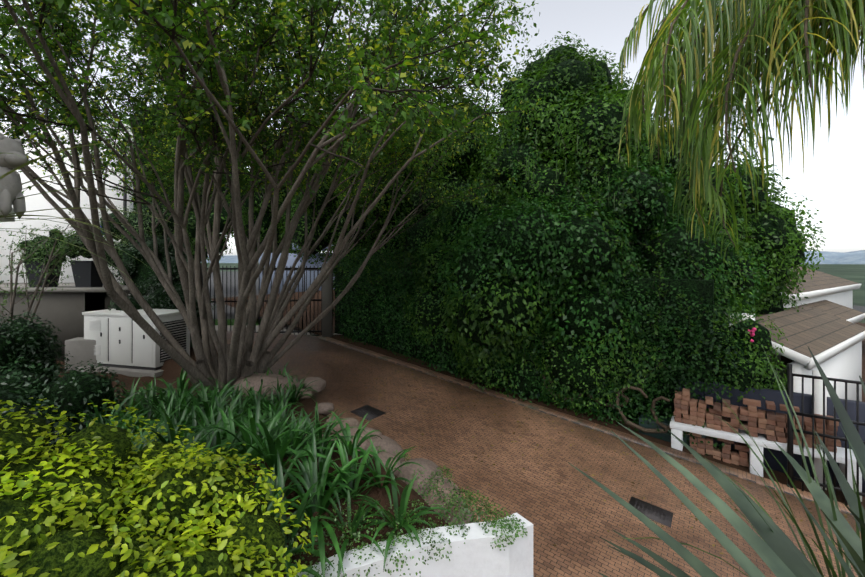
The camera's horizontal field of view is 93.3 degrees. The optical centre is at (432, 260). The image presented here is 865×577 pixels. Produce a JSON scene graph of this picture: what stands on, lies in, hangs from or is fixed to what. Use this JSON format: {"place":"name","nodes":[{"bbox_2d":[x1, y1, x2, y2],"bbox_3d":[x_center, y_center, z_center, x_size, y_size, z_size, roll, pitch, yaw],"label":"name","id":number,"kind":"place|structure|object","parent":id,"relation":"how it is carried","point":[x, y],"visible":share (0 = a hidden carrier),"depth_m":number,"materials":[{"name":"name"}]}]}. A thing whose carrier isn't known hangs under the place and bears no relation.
{"place":"outdoors","nodes":[
{"label":"outdoors","id":0,"kind":"place"},
{"bbox_2d":[213,319,261,324],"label":"street lawn","id":1,"kind":"structure","parent":0,"point":[232,322],"depth_m":14.37,"materials":[{"name":"green plant"}]},
{"bbox_2d":[55,337,448,576],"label":"garden bed soil","id":2,"kind":"structure","parent":0,"point":[172,368],"depth_m":3.63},
{"bbox_2d":[0,216,75,322],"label":"shrub stems","id":3,"kind":"object","parent":2,"relation":"on","point":[12,297],"visible":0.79,"depth_m":8.35,"materials":[{"name":"brown plant"}]},
{"bbox_2d":[0,290,129,361],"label":"counter","id":4,"kind":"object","parent":2,"relation":"on","point":[62,311],"depth_m":10.16,"materials":[{"name":"paint"}]},
{"bbox_2d":[0,283,129,292],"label":"terrace slab","id":5,"kind":"structure","parent":4,"relation":"on","point":[70,287],"depth_m":10.12,"materials":[{"name":"concrete"}]},
{"bbox_2d":[24,261,61,286],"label":"planter terrace","id":6,"kind":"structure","parent":5,"relation":"on","point":[33,277],"depth_m":11.32,"materials":[{"name":"ceramic"}]},
{"bbox_2d":[0,123,132,282],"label":"white wall","id":7,"kind":"structure","parent":5,"relation":"on","point":[36,202],"depth_m":14.21,"materials":[{"name":"white paint"}]},
{"bbox_2d":[123,141,126,279],"bbox_3d":[-10.669,-1.759,14.177,0.120,5.125,0.105,0,0,-1],"label":"pole","id":8,"kind":"object","parent":7,"relation":"attached to","point":[125,197],"visible":0.21,"depth_m":14.14,"materials":[{"name":"white metal"}]},
{"bbox_2d":[69,261,102,286],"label":"planter terrace","id":9,"kind":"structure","parent":5,"relation":"on","point":[86,272],"depth_m":11.23,"materials":[{"name":"plastic"}]},
{"bbox_2d":[65,337,99,370],"bbox_3d":[-7.998,2.154,8.635,0.948,0.700,2.169,0,0,-1],"label":"utility box","id":10,"kind":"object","parent":2,"relation":"on","point":[79,349],"depth_m":9.28,"materials":[{"name":"grey metal"}]},
{"bbox_2d":[0,143,182,277],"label":"urn strap leaves","id":11,"kind":"object","parent":2,"relation":"on","point":[13,170],"visible":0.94,"depth_m":3.06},
{"bbox_2d":[0,197,194,313],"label":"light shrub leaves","id":12,"kind":"object","parent":2,"relation":"on","point":[61,251],"visible":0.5,"depth_m":8.69,"materials":[{"name":"green plant"}]},
{"bbox_2d":[0,234,215,460],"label":"dark shrub leaves","id":13,"kind":"object","parent":2,"relation":"on","point":[51,344],"visible":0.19,"depth_m":5.90,"materials":[{"name":"green plant"}]},
{"bbox_2d":[76,309,189,376],"bbox_3d":[-6.925,1.854,9.607,2.350,1.340,1.220,0,0,14],"label":"generator","id":14,"kind":"object","parent":2,"relation":"on","point":[126,345],"visible":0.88,"depth_m":9.16,"materials":[{"name":"metal"}]},
{"bbox_2d":[0,104,303,460],"bbox_3d":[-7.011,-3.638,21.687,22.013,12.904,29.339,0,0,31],"label":"shrub","id":15,"kind":"object","parent":2,"relation":"on","point":[143,270],"visible":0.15,"depth_m":10.22,"materials":[{"name":"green plant"}]},
{"bbox_2d":[0,398,317,576],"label":"golden shrubs","id":16,"kind":"object","parent":2,"relation":"on","point":[94,564],"visible":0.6,"depth_m":2.30,"materials":[{"name":"plant"}]},
{"bbox_2d":[46,357,455,576],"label":"strap leaf plants","id":17,"kind":"object","parent":2,"relation":"on","point":[272,440],"visible":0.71,"depth_m":3.72,"materials":[{"name":"green plant"}]},
{"bbox_2d":[0,0,556,394],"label":"tree","id":18,"kind":"object","parent":2,"relation":"on","point":[115,25],"depth_m":6.05,"materials":[{"name":"green plant"}]},
{"bbox_2d":[233,373,474,524],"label":"rocks","id":19,"kind":"object","parent":2,"relation":"on","point":[389,445],"visible":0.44,"depth_m":5.11,"materials":[{"name":"grey stone"}]},
{"bbox_2d":[277,446,527,576],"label":"groundcover leaves","id":20,"kind":"object","parent":2,"relation":"on","point":[466,507],"visible":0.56,"depth_m":3.39,"materials":[{"name":"green plant"}]},
{"bbox_2d":[215,325,341,334],"bbox_3d":[-6.107,2.162,13.360,28.000,0.054,3.100,0,0,-1],"label":"street apron","id":21,"kind":"object","parent":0,"point":[257,328],"depth_m":12.89,"materials":[{"name":"concrete"}]},
{"bbox_2d":[292,243,333,250],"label":"street building fascia","id":22,"kind":"structure","parent":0,"point":[293,248],"depth_m":21.00,"materials":[{"name":"grey"}]},
{"bbox_2d":[0,0,864,255],"label":"sky","id":23,"kind":"structure","parent":0,"point":[834,178],"materials":[{"name":"white"}]},
{"bbox_2d":[201,330,861,576],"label":"driveway","id":24,"kind":"structure","parent":0,"point":[543,502],"depth_m":5.86,"materials":[{"name":"brick"}]},
{"bbox_2d":[0,208,14,221],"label":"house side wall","id":25,"kind":"structure","parent":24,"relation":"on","point":[7,220],"depth_m":3.07,"materials":[{"name":"white paint"}]},
{"bbox_2d":[0,133,27,218],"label":"lion statue","id":26,"kind":"object","parent":25,"relation":"on","point":[10,187],"visible":1,"depth_m":2.92,"materials":[{"name":"stone"}]},
{"bbox_2d":[130,264,332,336],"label":"street gate","id":27,"kind":"structure","parent":24,"relation":"on","point":[326,300],"depth_m":11.72,"materials":[{"name":"black metal"}]},
{"bbox_2d":[350,405,385,420],"bbox_3d":[-1.129,2.659,7.162,0.457,0.064,0.420,0,0,35],"label":"manhole","id":28,"kind":"object","parent":24,"relation":"on","point":[371,411],"visible":0.98,"depth_m":7.13,"materials":[{"name":"metal"}]},
{"bbox_2d":[292,513,532,576],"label":"low white wall","id":29,"kind":"structure","parent":24,"relation":"on","point":[475,555],"depth_m":3.27,"materials":[{"name":"paint"}]},
{"bbox_2d":[284,339,855,568],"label":"fallen leaves","id":30,"kind":"object","parent":24,"relation":"on","point":[696,519],"visible":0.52,"depth_m":6.58,"materials":[{"name":"brown plant"}]},
{"bbox_2d":[316,335,851,514],"bbox_3d":[3.011,3.015,7.350,15.350,1.705,0.240,0,0,35],"label":"driveway border","id":31,"kind":"object","parent":24,"relation":"on","point":[806,495],"visible":0.6,"depth_m":7.39,"materials":[{"name":"brick"}]},
{"bbox_2d":[629,496,672,527],"bbox_3d":[2.721,3.131,5.108,0.477,0.066,0.330,0,0,35],"label":"manhole","id":32,"kind":"object","parent":24,"relation":"on","point":[656,514],"visible":0.92,"depth_m":5.08,"materials":[{"name":"metal"}]},
{"bbox_2d":[621,0,864,246],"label":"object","id":33,"kind":"object","parent":24,"relation":"on","point":[739,50],"visible":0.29,"depth_m":3.28,"materials":[{"name":"green plant"}]},
{"bbox_2d":[618,0,864,264],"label":"palm fronds","id":34,"kind":"object","parent":33,"relation":"on","point":[735,22],"visible":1,"depth_m":3.87,"materials":[{"name":"green plant"}]},
{"bbox_2d":[787,363,864,504],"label":"metal railing","id":35,"kind":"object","parent":24,"relation":"on","point":[790,375],"depth_m":5.77,"materials":[{"name":"black metal"}]},
{"bbox_3d":[1.569,2.369,1.018,0.380,1.770,0.400,0,0,-1],"label":"flax pot","id":36,"kind":"object","parent":24,"relation":"on","visible":0},
{"bbox_2d":[568,346,864,576],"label":"flax plant","id":37,"kind":"object","parent":36,"relation":"on","point":[779,553],"visible":0.96,"depth_m":1.60,"materials":[{"name":"green plant"}]},
{"bbox_3d":[1.810,2.554,1.671,0.323,1.600,0.340,0,0,-1],"label":"grassy pot","id":38,"kind":"object","parent":24,"relation":"on","visible":0},
{"bbox_2d":[624,346,864,576],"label":"grassy plant","id":39,"kind":"object","parent":38,"relation":"in","point":[828,563],"visible":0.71,"depth_m":1.84,"materials":[{"name":"green plant"}]},
{"bbox_2d":[200,250,864,263],"bbox_3d":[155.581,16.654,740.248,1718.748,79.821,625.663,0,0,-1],"label":"distant hills","id":40,"kind":"structure","parent":0,"point":[854,257],"depth_m":533.75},
{"bbox_2d":[207,263,864,335],"bbox_3d":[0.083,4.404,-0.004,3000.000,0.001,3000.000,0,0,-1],"label":"ground sheet","id":41,"kind":"object","parent":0,"point":[854,272],"depth_m":152.67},
{"bbox_2d":[208,272,864,318],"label":"street","id":42,"kind":"structure","parent":0,"point":[859,308],"depth_m":26.44,"materials":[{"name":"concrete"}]},
{"bbox_2d":[118,97,326,263],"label":"street tree leaves","id":43,"kind":"object","parent":42,"relation":"on","point":[244,222],"visible":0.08,"depth_m":23.64,"materials":[{"name":"green plant"}]},
{"bbox_2d":[262,269,320,292],"bbox_3d":[-4.494,1.284,19.433,9.000,1.800,0.050,0,0,-1],"label":"frame","id":44,"kind":"object","parent":42,"relation":"on","point":[304,274],"visible":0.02,"depth_m":19.39,"materials":[{"name":"black metal"}]},
{"bbox_2d":[259,253,395,293],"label":"street building","id":45,"kind":"structure","parent":42,"relation":"on","point":[291,259],"depth_m":21.75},
{"bbox_2d":[211,289,864,509],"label":"ground","id":46,"kind":"structure","parent":0,"point":[781,477],"depth_m":9.05,"materials":[{"name":"brown brick"}]},
{"bbox_2d":[335,271,713,414],"bbox_3d":[1.138,1.541,9.943,9.400,2.400,0.840,0,0,35],"label":"hedge","id":47,"kind":"object","parent":46,"relation":"on","point":[704,289],"depth_m":7.39,"materials":[{"name":"green plant"}]},
{"bbox_2d":[332,242,752,458],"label":"hedge leaves","id":48,"kind":"object","parent":46,"relation":"on","point":[699,337],"visible":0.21,"depth_m":7.51,"materials":[{"name":"green plant"}]},
{"bbox_2d":[293,45,805,415],"bbox_3d":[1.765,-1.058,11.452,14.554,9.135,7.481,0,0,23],"label":"hedge","id":49,"kind":"object","parent":46,"relation":"on","point":[604,246],"visible":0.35,"depth_m":8.79,"materials":[{"name":"green plant"}]},
{"bbox_2d":[349,66,757,386],"bbox_3d":[2.521,-1.196,9.666,10.086,8.721,4.810,0,0,-1],"label":"hanging vine","id":50,"kind":"object","parent":49,"relation":"hanging from","point":[594,181],"depth_m":8.64,"materials":[{"name":"green plant"}]},
{"bbox_2d":[523,131,637,316],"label":"trunks","id":51,"kind":"object","parent":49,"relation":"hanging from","point":[565,172],"visible":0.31,"depth_m":8.14,"materials":[{"name":"brown wood"}]},
{"bbox_2d":[278,31,826,313],"bbox_3d":[2.202,-1.343,12.277,15.240,9.065,6.330,0,0,24],"label":"hedge","id":52,"kind":"object","parent":46,"relation":"on","point":[617,85],"visible":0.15,"depth_m":9.55,"materials":[{"name":"green plant"}]},
{"bbox_2d":[391,158,773,422],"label":"creeper leaves","id":53,"kind":"object","parent":46,"relation":"on","point":[469,237],"visible":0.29,"depth_m":7.82,"materials":[{"name":"green plant"}]},
{"bbox_2d":[526,357,683,434],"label":"vine loops","id":54,"kind":"object","parent":46,"relation":"on","point":[650,430],"visible":0.27,"depth_m":7.25,"materials":[{"name":"brown wood"}]},
{"bbox_2d":[508,378,705,449],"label":"green tubs","id":55,"kind":"object","parent":46,"relation":"on","point":[667,438],"visible":0.21,"depth_m":7.20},
{"bbox_2d":[714,318,777,391],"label":"bougainvilleas","id":56,"kind":"object","parent":46,"relation":"on","point":[763,335],"visible":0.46,"depth_m":6.87,"materials":[{"name":"green plant"}]},
{"bbox_2d":[674,388,840,466],"bbox_3d":[5.001,2.718,6.444,2.057,1.055,0.298,0,0,36],"label":"brick stack","id":57,"kind":"object","parent":46,"relation":"on","point":[751,414],"visible":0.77,"depth_m":6.47,"materials":[{"name":"brown brick"}]},
{"bbox_2d":[670,416,861,501],"bbox_3d":[5.054,3.015,6.387,2.300,0.565,0.420,0,0,35],"label":"white bench","id":58,"kind":"object","parent":46,"relation":"on","point":[679,428],"visible":0.42,"depth_m":6.24,"materials":[{"name":"paint"}]},
{"bbox_2d":[679,379,864,492],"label":"slate wall","id":59,"kind":"structure","parent":46,"relation":"on","point":[775,396],"depth_m":6.40,"materials":[{"name":"stone"}]},
{"bbox_2d":[726,290,861,401],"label":"house walls","id":60,"kind":"structure","parent":46,"relation":"on","point":[846,364],"depth_m":8.80,"materials":[{"name":"white paint"}]},
{"bbox_2d":[728,323,864,369],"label":"gutter","id":61,"kind":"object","parent":60,"relation":"attached to","point":[826,355],"depth_m":7.01,"materials":[{"name":"white metal"}]},
{"bbox_2d":[732,306,864,357],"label":"porch roof","id":62,"kind":"object","parent":60,"relation":"on","point":[816,332],"visible":1,"depth_m":8.41,"materials":[{"name":"brown tile"}]},
{"bbox_2d":[750,300,862,319],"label":"roof","id":63,"kind":"structure","parent":60,"relation":"on","point":[836,310],"depth_m":12.39,"materials":[{"name":"brown tile"}]},
{"bbox_2d":[765,313,864,358],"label":"gutter","id":64,"kind":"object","parent":60,"relation":"on","point":[858,318],"depth_m":11.93,"materials":[{"name":"white metal"}]},
{"bbox_2d":[781,284,861,301],"bbox_3d":[11.940,0.278,14.842,9.635,1.642,8.243,0,0,-1],"label":"gutter","id":65,"kind":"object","parent":60,"relation":"on","point":[817,293],"depth_m":12.73,"materials":[{"name":"white metal"}]},
{"bbox_2d":[786,265,859,294],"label":"roof","id":66,"kind":"structure","parent":60,"relation":"on","point":[819,280],"depth_m":14.36,"materials":[{"name":"brown tile"}]},
{"bbox_2d":[812,370,826,489],"bbox_3d":[5.754,2.547,6.077,0.140,1.800,0.140,0,0,35],"label":"downspout","id":67,"kind":"object","parent":46,"relation":"on","point":[818,403],"visible":0.29,"depth_m":6.02,"materials":[{"name":"paint"}]},
{"bbox_2d":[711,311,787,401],"bbox_3d":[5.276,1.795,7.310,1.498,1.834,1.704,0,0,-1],"label":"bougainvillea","id":68,"kind":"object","parent":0,"point":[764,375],"depth_m":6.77,"materials":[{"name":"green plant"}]},
{"bbox_2d":[781,355,793,365],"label":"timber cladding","id":69,"kind":"structure","parent":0,"point":[785,360],"depth_m":8.82,"materials":[{"name":"black wood"}]}
]}

